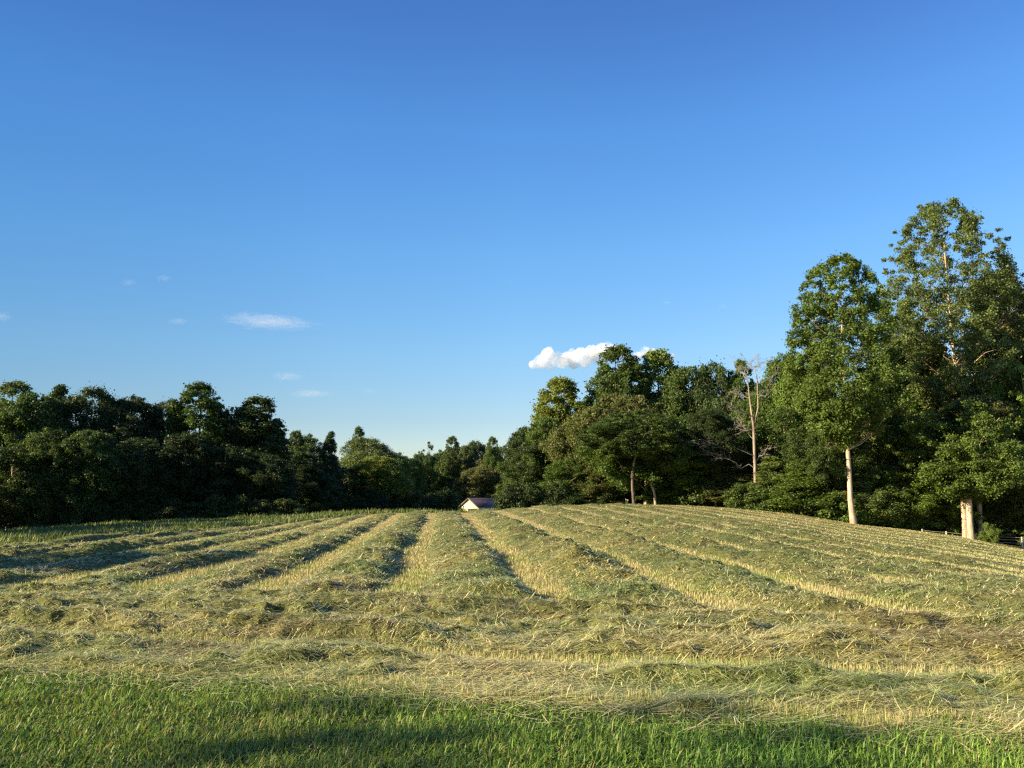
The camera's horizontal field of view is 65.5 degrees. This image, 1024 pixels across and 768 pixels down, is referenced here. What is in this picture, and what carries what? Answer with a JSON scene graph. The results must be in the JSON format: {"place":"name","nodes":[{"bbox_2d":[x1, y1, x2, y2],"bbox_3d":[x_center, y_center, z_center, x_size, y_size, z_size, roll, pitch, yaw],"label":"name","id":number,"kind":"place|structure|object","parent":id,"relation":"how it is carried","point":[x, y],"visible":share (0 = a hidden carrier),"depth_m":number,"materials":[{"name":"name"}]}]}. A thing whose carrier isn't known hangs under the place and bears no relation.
{"place":"outdoors","nodes":[
{"label":"outdoors","id":0,"kind":"place"},
{"bbox_2d":[0,655,1023,767],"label":"lawn grass","id":1,"kind":"structure","parent":0,"point":[949,761],"depth_m":5.49,"materials":[{"name":"green plant"}]},
{"bbox_2d":[0,500,1023,767],"bbox_3d":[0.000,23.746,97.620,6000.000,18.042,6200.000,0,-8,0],"label":"ground","id":2,"kind":"structure","parent":0,"point":[230,710],"depth_m":6.13,"materials":[{"name":"green plant"}]},
{"bbox_2d":[0,380,40,474],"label":"broadleaf tree","id":3,"kind":"object","parent":2,"relation":"on","point":[11,389],"visible":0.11,"depth_m":91.39,"materials":[{"name":"green plant"}]},
{"bbox_2d":[0,440,56,526],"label":"broadleaf tree","id":4,"kind":"object","parent":2,"relation":"on","point":[27,499],"visible":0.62,"depth_m":80.37,"materials":[{"name":"green plant"}]},
{"bbox_2d":[0,391,74,514],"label":"broadleaf tree","id":5,"kind":"object","parent":2,"relation":"on","point":[40,417],"visible":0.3,"depth_m":88.12,"materials":[{"name":"green plant"}]},
{"bbox_2d":[0,426,83,526],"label":"broadleaf tree","id":6,"kind":"object","parent":2,"relation":"on","point":[41,444],"visible":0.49,"depth_m":81.65,"materials":[{"name":"green plant"}]},
{"bbox_2d":[39,428,139,521],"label":"broadleaf tree","id":7,"kind":"object","parent":2,"relation":"on","point":[93,493],"visible":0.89,"depth_m":82.70,"materials":[{"name":"green plant"}]},
{"bbox_2d":[40,381,139,469],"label":"broadleaf tree","id":8,"kind":"object","parent":2,"relation":"on","point":[76,406],"visible":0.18,"depth_m":92.08,"materials":[{"name":"green plant"}]},
{"bbox_2d":[82,394,167,514],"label":"broadleaf tree","id":9,"kind":"object","parent":2,"relation":"on","point":[135,405],"visible":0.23,"depth_m":94.46,"materials":[{"name":"green plant"}]},
{"bbox_2d":[110,503,145,521],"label":"shrub","id":10,"kind":"object","parent":2,"relation":"on","point":[117,514],"visible":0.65,"depth_m":83.34,"materials":[{"name":"green plant"}]},
{"bbox_2d":[90,436,170,514],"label":"broadleaf tree","id":11,"kind":"object","parent":2,"relation":"on","point":[138,496],"visible":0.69,"depth_m":85.23,"materials":[{"name":"green plant"}]},
{"bbox_2d":[128,503,162,521],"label":"shrub","id":12,"kind":"object","parent":2,"relation":"on","point":[147,510],"visible":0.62,"depth_m":83.97,"materials":[{"name":"green plant"}]},
{"bbox_2d":[150,498,191,519],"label":"shrub","id":13,"kind":"object","parent":2,"relation":"on","point":[169,508],"visible":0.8,"depth_m":84.19,"materials":[{"name":"green plant"}]},
{"bbox_2d":[133,431,227,511],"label":"broadleaf tree","id":14,"kind":"object","parent":2,"relation":"on","point":[181,481],"visible":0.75,"depth_m":88.48,"materials":[{"name":"green plant"}]},
{"bbox_2d":[158,381,240,495],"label":"broadleaf tree","id":15,"kind":"object","parent":2,"relation":"on","point":[189,420],"visible":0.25,"depth_m":96.65,"materials":[{"name":"green plant"}]},
{"bbox_2d":[193,494,234,518],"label":"shrub","id":16,"kind":"object","parent":2,"relation":"on","point":[214,503],"visible":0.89,"depth_m":85.78,"materials":[{"name":"green plant"}]},
{"bbox_2d":[183,443,267,510],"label":"broadleaf tree","id":17,"kind":"object","parent":2,"relation":"on","point":[233,454],"visible":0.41,"depth_m":90.43,"materials":[{"name":"green plant"}]},
{"bbox_2d":[202,404,258,463],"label":"broadleaf tree","id":18,"kind":"object","parent":2,"relation":"on","point":[229,423],"visible":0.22,"depth_m":98.30,"materials":[{"name":"green plant"}]},
{"bbox_2d":[223,494,256,516],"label":"shrub","id":19,"kind":"object","parent":2,"relation":"on","point":[239,502],"visible":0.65,"depth_m":86.39,"materials":[{"name":"green plant"}]},
{"bbox_2d":[0,506,500,543],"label":"unmown grass","id":20,"kind":"structure","parent":2,"relation":"on","point":[43,534],"depth_m":61.30,"materials":[{"name":"green plant"}]},
{"bbox_2d":[212,453,297,514],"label":"broadleaf tree","id":21,"kind":"object","parent":2,"relation":"on","point":[277,473],"visible":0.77,"depth_m":91.21,"materials":[{"name":"green plant"}]},
{"bbox_2d":[219,394,291,488],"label":"broadleaf tree","id":22,"kind":"object","parent":2,"relation":"on","point":[263,427],"visible":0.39,"depth_m":98.49,"materials":[{"name":"green plant"}]},
{"bbox_2d":[245,499,281,515],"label":"shrub","id":23,"kind":"object","parent":2,"relation":"on","point":[262,506],"visible":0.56,"depth_m":86.99,"materials":[{"name":"green plant"}]},
{"bbox_2d":[254,418,301,507],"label":"broadleaf tree","id":24,"kind":"object","parent":2,"relation":"on","point":[282,433],"visible":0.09,"depth_m":101.69,"materials":[{"name":"green plant"}]},
{"bbox_2d":[267,498,307,514],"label":"shrub","id":25,"kind":"object","parent":2,"relation":"on","point":[282,504],"visible":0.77,"depth_m":88.13,"materials":[{"name":"green plant"}]},
{"bbox_2d":[287,450,339,500],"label":"broadleaf tree","id":26,"kind":"object","parent":2,"relation":"on","point":[300,457],"visible":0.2,"depth_m":111.89,"materials":[{"name":"green plant"}]},
{"bbox_2d":[289,464,342,510],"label":"broadleaf tree","id":27,"kind":"object","parent":2,"relation":"on","point":[302,476],"visible":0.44,"depth_m":108.79,"materials":[{"name":"green plant"}]},
{"bbox_2d":[299,495,332,513],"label":"shrub","id":28,"kind":"object","parent":2,"relation":"on","point":[317,506],"visible":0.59,"depth_m":107.71,"materials":[{"name":"green plant"}]},
{"bbox_2d":[318,431,343,497],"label":"broadleaf tree","id":29,"kind":"object","parent":2,"relation":"on","point":[329,458],"visible":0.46,"depth_m":118.94,"materials":[{"name":"green plant"}]},
{"bbox_2d":[334,467,375,497],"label":"broadleaf tree","id":30,"kind":"object","parent":2,"relation":"on","point":[360,477],"visible":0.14,"depth_m":122.93,"materials":[{"name":"green plant"}]},
{"bbox_2d":[337,436,403,488],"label":"broadleaf tree","id":31,"kind":"object","parent":2,"relation":"on","point":[367,446],"visible":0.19,"depth_m":137.72,"materials":[{"name":"green plant"}]},
{"bbox_2d":[361,487,391,510],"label":"shrub","id":32,"kind":"object","parent":2,"relation":"on","point":[375,502],"visible":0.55,"depth_m":120.58,"materials":[{"name":"green plant"}]},
{"bbox_2d":[341,455,415,506],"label":"broadleaf tree","id":33,"kind":"object","parent":2,"relation":"on","point":[397,483],"visible":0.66,"depth_m":124.98,"materials":[{"name":"green plant"}]},
{"bbox_2d":[399,457,427,500],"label":"broadleaf tree","id":34,"kind":"object","parent":2,"relation":"on","point":[413,467],"visible":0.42,"depth_m":177.89,"materials":[{"name":"green plant"}]},
{"bbox_2d":[419,492,448,511],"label":"shrub","id":35,"kind":"object","parent":2,"relation":"on","point":[437,500],"visible":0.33,"depth_m":133.84,"materials":[{"name":"green plant"}]},
{"bbox_2d":[431,487,468,510],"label":"shrub","id":36,"kind":"object","parent":2,"relation":"on","point":[452,500],"visible":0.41,"depth_m":136.90,"materials":[{"name":"green plant"}]},
{"bbox_2d":[436,435,464,505],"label":"broadleaf tree","id":37,"kind":"object","parent":2,"relation":"on","point":[450,462],"visible":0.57,"depth_m":192.51,"materials":[{"name":"green plant"}]},
{"bbox_2d":[451,466,498,504],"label":"broadleaf tree","id":38,"kind":"object","parent":2,"relation":"on","point":[471,475],"visible":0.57,"depth_m":182.03,"materials":[{"name":"green plant"}]},
{"bbox_2d":[462,440,489,470],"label":"broadleaf tree","id":39,"kind":"object","parent":2,"relation":"on","point":[475,452],"visible":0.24,"depth_m":197.79,"materials":[{"name":"green plant"}]},
{"bbox_2d":[460,498,496,510],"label":"shed","id":40,"kind":"structure","parent":2,"relation":"on","point":[472,504],"depth_m":163.62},
{"bbox_2d":[483,436,502,488],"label":"broadleaf tree","id":41,"kind":"object","parent":2,"relation":"on","point":[491,455],"visible":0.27,"depth_m":188.61,"materials":[{"name":"green plant"}]},
{"bbox_2d":[494,458,527,500],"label":"broadleaf tree","id":42,"kind":"object","parent":2,"relation":"on","point":[508,474],"visible":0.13,"depth_m":106.82,"materials":[{"name":"green plant"}]},
{"bbox_2d":[0,503,1023,756],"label":"mown hay","id":43,"kind":"object","parent":2,"relation":"on","point":[474,591],"visible":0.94,"depth_m":10.88,"materials":[{"name":"plant"}]},
{"bbox_2d":[0,504,1023,735],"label":"stubble","id":44,"kind":"object","parent":2,"relation":"on","point":[555,589],"visible":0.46,"depth_m":16.12,"materials":[{"name":"beige plant"}]},
{"bbox_2d":[492,482,532,509],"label":"shrub","id":45,"kind":"object","parent":2,"relation":"on","point":[508,496],"visible":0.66,"depth_m":91.91,"materials":[{"name":"green plant"}]},
{"bbox_2d":[503,424,529,483],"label":"broadleaf tree","id":46,"kind":"object","parent":2,"relation":"on","point":[515,440],"visible":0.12,"depth_m":110.52,"materials":[{"name":"green plant"}]},
{"bbox_2d":[506,482,543,507],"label":"shrub","id":47,"kind":"object","parent":2,"relation":"on","point":[529,490],"visible":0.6,"depth_m":92.04,"materials":[{"name":"green plant"}]},
{"bbox_2d":[505,435,573,487],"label":"broadleaf tree","id":48,"kind":"object","parent":2,"relation":"on","point":[529,448],"visible":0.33,"depth_m":103.22,"materials":[{"name":"green plant"}]},
{"bbox_2d":[520,416,559,488],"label":"broadleaf tree","id":49,"kind":"object","parent":2,"relation":"on","point":[538,425],"visible":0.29,"depth_m":104.20,"materials":[{"name":"green plant"}]},
{"bbox_2d":[524,374,586,453],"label":"broadleaf tree","id":50,"kind":"object","parent":2,"relation":"on","point":[562,407],"visible":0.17,"depth_m":111.75,"materials":[{"name":"green plant"}]},
{"bbox_2d":[542,481,582,505],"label":"shrub","id":51,"kind":"object","parent":2,"relation":"on","point":[556,491],"visible":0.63,"depth_m":92.19,"materials":[{"name":"green plant"}]},
{"bbox_2d":[534,404,604,486],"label":"broadleaf tree","id":52,"kind":"object","parent":2,"relation":"on","point":[572,428],"visible":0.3,"depth_m":97.58,"materials":[{"name":"green plant"}]},
{"bbox_2d":[537,455,601,497],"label":"broadleaf tree","id":53,"kind":"object","parent":2,"relation":"on","point":[556,472],"visible":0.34,"depth_m":94.76,"materials":[{"name":"green plant"}]},
{"bbox_2d":[573,466,627,503],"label":"broadleaf tree","id":54,"kind":"object","parent":2,"relation":"on","point":[604,489],"visible":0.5,"depth_m":92.69,"materials":[{"name":"green plant"}]},
{"bbox_2d":[552,391,660,503],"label":"broadleaf tree","id":55,"kind":"object","parent":2,"relation":"on","point":[617,404],"visible":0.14,"depth_m":97.25,"materials":[{"name":"green plant"}]},
{"bbox_2d":[581,343,653,416],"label":"broadleaf tree","id":56,"kind":"object","parent":2,"relation":"on","point":[631,370],"visible":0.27,"depth_m":114.01,"materials":[{"name":"green plant"}]},
{"bbox_2d":[575,410,687,503],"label":"broadleaf tree","id":57,"kind":"object","parent":2,"relation":"on","point":[608,433],"visible":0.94,"depth_m":84.73,"materials":[{"name":"green plant"}]},
{"bbox_2d":[574,409,701,504],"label":"broadleaf tree","id":58,"kind":"object","parent":2,"relation":"on","point":[617,477],"visible":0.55,"depth_m":87.91,"materials":[{"name":"green plant"}]},
{"bbox_2d":[616,430,668,504],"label":"broadleaf tree","id":59,"kind":"object","parent":2,"relation":"on","point":[624,463],"visible":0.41,"depth_m":87.42,"materials":[{"name":"green plant"}]},
{"bbox_2d":[624,415,693,504],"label":"broadleaf tree","id":60,"kind":"object","parent":2,"relation":"on","point":[678,445],"visible":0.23,"depth_m":87.53,"materials":[{"name":"green plant"}]},
{"bbox_2d":[633,347,688,412],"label":"broadleaf tree","id":61,"kind":"object","parent":2,"relation":"on","point":[662,357],"visible":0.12,"depth_m":116.27,"materials":[{"name":"green plant"}]},
{"bbox_2d":[635,474,698,504],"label":"sapling","id":62,"kind":"object","parent":2,"relation":"on","point":[660,493],"visible":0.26,"depth_m":88.78,"materials":[{"name":"green plant"}]},
{"bbox_2d":[656,362,725,431],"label":"broadleaf tree","id":63,"kind":"object","parent":2,"relation":"on","point":[674,399],"visible":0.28,"depth_m":109.01,"materials":[{"name":"green plant"}]},
{"bbox_2d":[666,477,724,506],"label":"shrub","id":64,"kind":"object","parent":2,"relation":"on","point":[699,497],"visible":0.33,"depth_m":87.24,"materials":[{"name":"green plant"}]},
{"bbox_2d":[667,456,740,505],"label":"sapling","id":65,"kind":"object","parent":2,"relation":"on","point":[687,478],"visible":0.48,"depth_m":87.57,"materials":[{"name":"green plant"}]},
{"bbox_2d":[685,408,752,506],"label":"broadleaf tree","id":66,"kind":"object","parent":2,"relation":"on","point":[700,425],"visible":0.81,"depth_m":87.45,"materials":[{"name":"green plant"}]},
{"bbox_2d":[687,355,758,417],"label":"broadleaf tree","id":67,"kind":"object","parent":2,"relation":"on","point":[720,378],"visible":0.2,"depth_m":107.44,"materials":[{"name":"green plant"}]},
{"bbox_2d":[701,461,753,506],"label":"sapling","id":68,"kind":"object","parent":2,"relation":"on","point":[733,477],"visible":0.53,"depth_m":86.50,"materials":[{"name":"green plant"}]},
{"bbox_2d":[688,353,778,482],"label":"dead tree","id":69,"kind":"object","parent":2,"relation":"on","point":[753,424],"visible":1,"depth_m":86.14,"materials":[{"name":"grey wood"}]},
{"bbox_2d":[721,482,759,509],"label":"shrub","id":70,"kind":"object","parent":2,"relation":"on","point":[732,495],"visible":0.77,"depth_m":83.07,"materials":[{"name":"green plant"}]},
{"bbox_2d":[724,358,760,416],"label":"broadleaf tree","id":71,"kind":"object","parent":2,"relation":"on","point":[739,378],"visible":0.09,"depth_m":106.65,"materials":[{"name":"green plant"}]},
{"bbox_2d":[729,387,770,468],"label":"broadleaf tree","id":72,"kind":"object","parent":2,"relation":"on","point":[745,416],"visible":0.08,"depth_m":98.50,"materials":[{"name":"green plant"}]},
{"bbox_2d":[739,456,804,506],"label":"sapling","id":73,"kind":"object","parent":2,"relation":"on","point":[770,465],"visible":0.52,"depth_m":82.89,"materials":[{"name":"green plant"}]},
{"bbox_2d":[746,483,797,513],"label":"shrub","id":74,"kind":"object","parent":2,"relation":"on","point":[762,506],"visible":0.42,"depth_m":81.63,"materials":[{"name":"green plant"}]},
{"bbox_2d":[743,352,805,461],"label":"broadleaf tree","id":75,"kind":"object","parent":2,"relation":"on","point":[763,408],"visible":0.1,"depth_m":95.99,"materials":[{"name":"green plant"}]},
{"bbox_2d":[737,402,814,480],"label":"broadleaf tree","id":76,"kind":"object","parent":2,"relation":"on","point":[766,435],"visible":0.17,"depth_m":89.28,"materials":[{"name":"green plant"}]},
{"bbox_2d":[766,460,834,515],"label":"sapling","id":77,"kind":"object","parent":2,"relation":"on","point":[793,481],"visible":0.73,"depth_m":79.76,"materials":[{"name":"green plant"}]},
{"bbox_2d":[767,350,849,486],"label":"broadleaf tree","id":78,"kind":"object","parent":2,"relation":"on","point":[780,396],"visible":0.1,"depth_m":92.35,"materials":[{"name":"green plant"}]},
{"bbox_2d":[776,484,840,519],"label":"shrub","id":79,"kind":"object","parent":2,"relation":"on","point":[806,509],"visible":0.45,"depth_m":79.25,"materials":[{"name":"green plant"}]},
{"bbox_2d":[777,418,872,492],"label":"broadleaf tree","id":80,"kind":"object","parent":2,"relation":"on","point":[834,465],"visible":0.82,"depth_m":78.95,"materials":[{"name":"green plant"}]},
{"bbox_2d":[811,488,860,523],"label":"shrub","id":81,"kind":"object","parent":2,"relation":"on","point":[832,496],"visible":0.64,"depth_m":78.51,"materials":[{"name":"green plant"}]},
{"bbox_2d":[777,250,918,523],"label":"broadleaf tree","id":82,"kind":"object","parent":2,"relation":"on","point":[827,385],"visible":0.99,"depth_m":77.19,"materials":[{"name":"green plant"}]},
{"bbox_2d":[836,488,887,525],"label":"shrub","id":83,"kind":"object","parent":2,"relation":"on","point":[867,516],"visible":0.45,"depth_m":77.83,"materials":[{"name":"green plant"}]},
{"bbox_2d":[830,464,911,526],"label":"sapling","id":84,"kind":"object","parent":2,"relation":"on","point":[876,499],"visible":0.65,"depth_m":78.39,"materials":[{"name":"green plant"}]},
{"bbox_2d":[822,393,930,488],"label":"broadleaf tree","id":85,"kind":"object","parent":2,"relation":"on","point":[896,421],"visible":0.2,"depth_m":82.58,"materials":[{"name":"green plant"}]},
{"bbox_2d":[831,356,922,461],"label":"broadleaf tree","id":86,"kind":"object","parent":2,"relation":"on","point":[914,406],"visible":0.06,"depth_m":89.50,"materials":[{"name":"green plant"}]},
{"bbox_2d":[856,462,939,527],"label":"sapling","id":87,"kind":"object","parent":2,"relation":"on","point":[890,470],"visible":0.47,"depth_m":78.40,"materials":[{"name":"green plant"}]},
{"bbox_2d":[879,493,923,530],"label":"shrub","id":88,"kind":"object","parent":2,"relation":"on","point":[912,525],"visible":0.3,"depth_m":78.60,"materials":[{"name":"green plant"}]},
{"bbox_2d":[881,467,951,531],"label":"broadleaf tree","id":89,"kind":"object","parent":2,"relation":"on","point":[936,510],"visible":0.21,"depth_m":78.66,"materials":[{"name":"green plant"}]},
{"bbox_2d":[878,330,971,425],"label":"broadleaf tree","id":90,"kind":"object","parent":2,"relation":"on","point":[931,360],"visible":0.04,"depth_m":91.99,"materials":[{"name":"green plant"}]},
{"bbox_2d":[861,416,996,508],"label":"broadleaf tree","id":91,"kind":"object","parent":2,"relation":"on","point":[892,432],"visible":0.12,"depth_m":81.15,"materials":[{"name":"green plant"}]},
{"bbox_2d":[871,196,1023,415],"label":"broadleaf tree","id":92,"kind":"object","parent":2,"relation":"on","point":[975,293],"visible":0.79,"depth_m":86.59,"materials":[{"name":"green plant"}]},
{"bbox_2d":[915,489,984,532],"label":"sapling","id":93,"kind":"object","parent":2,"relation":"on","point":[954,511],"visible":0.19,"depth_m":78.73,"materials":[{"name":"green plant"}]},
{"bbox_2d":[893,396,1023,539],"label":"broadleaf tree","id":94,"kind":"object","parent":2,"relation":"on","point":[980,422],"visible":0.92,"depth_m":74.88,"materials":[{"name":"green plant"}]},
{"bbox_2d":[909,419,1020,537],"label":"broadleaf tree","id":95,"kind":"object","parent":2,"relation":"on","point":[936,434],"visible":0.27,"depth_m":76.69,"materials":[{"name":"green plant"}]},
{"bbox_2d":[912,393,1023,539],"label":"broadleaf tree","id":96,"kind":"object","parent":2,"relation":"on","point":[1002,408],"visible":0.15,"depth_m":79.03,"materials":[{"name":"green plant"}]},
{"bbox_2d":[924,344,1023,412],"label":"broadleaf tree","id":97,"kind":"object","parent":2,"relation":"on","point":[982,360],"visible":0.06,"depth_m":89.08,"materials":[{"name":"green plant"}]},
{"bbox_2d":[954,410,1023,527],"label":"broadleaf tree","id":98,"kind":"object","parent":2,"relation":"on","point":[1001,504],"visible":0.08,"depth_m":78.80,"materials":[{"name":"green plant"}]},
{"bbox_2d":[977,522,1002,542],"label":"shrub","id":99,"kind":"object","parent":2,"relation":"on","point":[993,536],"visible":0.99,"depth_m":75.03,"materials":[{"name":"green plant"}]},
{"bbox_2d":[971,270,1023,406],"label":"broadleaf tree","id":100,"kind":"object","parent":2,"relation":"on","point":[1019,311],"visible":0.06,"depth_m":92.25,"materials":[{"name":"green plant"}]},
{"bbox_2d":[981,357,1023,501],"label":"broadleaf tree","id":101,"kind":"object","parent":2,"relation":"on","point":[1015,369],"visible":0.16,"depth_m":82.60,"materials":[{"name":"green plant"}]},
{"bbox_2d":[988,473,1023,547],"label":"broadleaf tree","id":102,"kind":"object","parent":2,"relation":"on","point":[1019,516],"visible":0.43,"depth_m":78.13,"materials":[{"name":"green plant"}]},
{"bbox_2d":[0,0,1023,499],"label":"sky","id":103,"kind":"structure","parent":0,"point":[400,221],"materials":[{"name":"blue"}]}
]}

